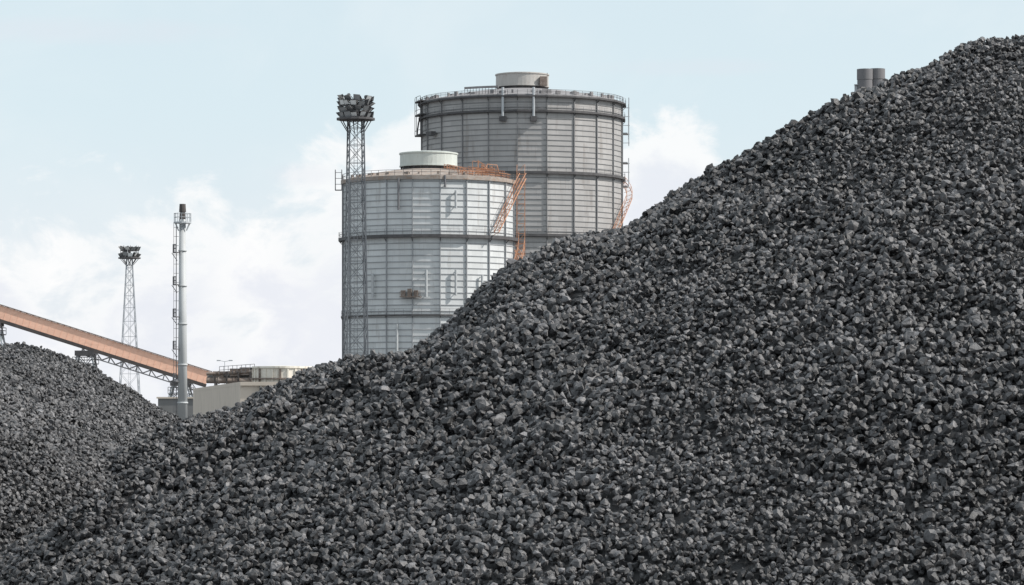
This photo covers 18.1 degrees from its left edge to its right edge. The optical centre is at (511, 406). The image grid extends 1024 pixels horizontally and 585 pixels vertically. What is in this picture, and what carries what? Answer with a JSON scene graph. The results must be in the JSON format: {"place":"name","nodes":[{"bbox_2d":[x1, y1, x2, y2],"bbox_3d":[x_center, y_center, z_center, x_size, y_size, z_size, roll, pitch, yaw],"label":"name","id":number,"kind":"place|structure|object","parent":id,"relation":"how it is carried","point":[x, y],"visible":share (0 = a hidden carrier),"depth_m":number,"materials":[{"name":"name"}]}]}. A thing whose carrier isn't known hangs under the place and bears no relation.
{"place":"outdoors","nodes":[
{"label":"outdoors","id":0,"kind":"place"},
{"bbox_2d":[156,397,192,415],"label":"building","id":1,"kind":"structure","parent":0,"point":[168,404],"depth_m":470.00,"materials":[{"name":"metal"}]},
{"bbox_2d":[193,382,276,414],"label":"shed","id":2,"kind":"structure","parent":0,"point":[210,398],"depth_m":167.41,"materials":[{"name":"metal"}]},
{"bbox_2d":[206,364,254,384],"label":"pipe rack","id":3,"kind":"object","parent":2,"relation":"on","point":[240,374],"visible":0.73,"depth_m":330.05,"materials":[{"name":"metal"}]},
{"bbox_2d":[0,0,1023,405],"label":"sky","id":4,"kind":"structure","parent":0,"point":[116,115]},
{"label":"ground","id":5,"kind":"structure","parent":0,"visible":0},
{"bbox_2d":[0,341,182,548],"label":"coal pile","id":6,"kind":"object","parent":5,"relation":"on","point":[65,421],"visible":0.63,"depth_m":40.18,"materials":[{"name":"black stone"}]},
{"bbox_2d":[0,304,211,396],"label":"conveyor","id":7,"kind":"object","parent":5,"relation":"on","point":[93,345],"visible":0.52,"depth_m":497.13,"materials":[{"name":"metal"}]},
{"bbox_2d":[118,245,140,392],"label":"floodlight mast","id":8,"kind":"object","parent":5,"relation":"on","point":[124,254],"visible":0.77,"depth_m":639.30,"materials":[{"name":"metal"}]},
{"bbox_2d":[172,204,190,418],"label":"vent stack","id":9,"kind":"object","parent":5,"relation":"on","point":[182,364],"visible":0.97,"depth_m":419.58,"materials":[{"name":"metal"}]},
{"bbox_2d":[98,350,405,484],"bbox_3d":[-1.040,1.304,43.920,25.920,4.102,27.840,0,0,0],"label":"coal pile","id":10,"kind":"object","parent":5,"relation":"on","point":[155,447],"visible":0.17,"depth_m":39.76,"materials":[{"name":"black stone"}]},
{"bbox_2d":[250,366,311,381],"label":"round tank","id":11,"kind":"object","parent":5,"relation":"on","point":[269,373],"visible":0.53,"depth_m":297.48,"materials":[{"name":"grey metal"}]},
{"bbox_2d":[336,93,375,359],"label":"floodlight mast","id":12,"kind":"object","parent":5,"relation":"on","point":[358,108],"visible":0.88,"depth_m":399.20,"materials":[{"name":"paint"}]},
{"bbox_2d":[335,150,525,358],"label":"gas holder","id":13,"kind":"object","parent":5,"relation":"on","point":[442,241],"visible":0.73,"depth_m":636.52,"materials":[{"name":"metal"}]},
{"bbox_2d":[0,34,1023,584],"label":"coal pile","id":14,"kind":"object","parent":5,"relation":"on","point":[790,352],"visible":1,"depth_m":28.86,"materials":[{"name":"black stone"}]},
{"bbox_2d":[415,72,632,259],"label":"gas holder","id":15,"kind":"object","parent":5,"relation":"on","point":[565,147],"visible":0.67,"depth_m":748.92,"materials":[{"name":"metal"}]},
{"bbox_2d":[854,68,884,91],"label":"chimney","id":16,"kind":"object","parent":5,"relation":"on","point":[868,77],"visible":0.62,"depth_m":898.85,"materials":[{"name":"metal"}]}
]}

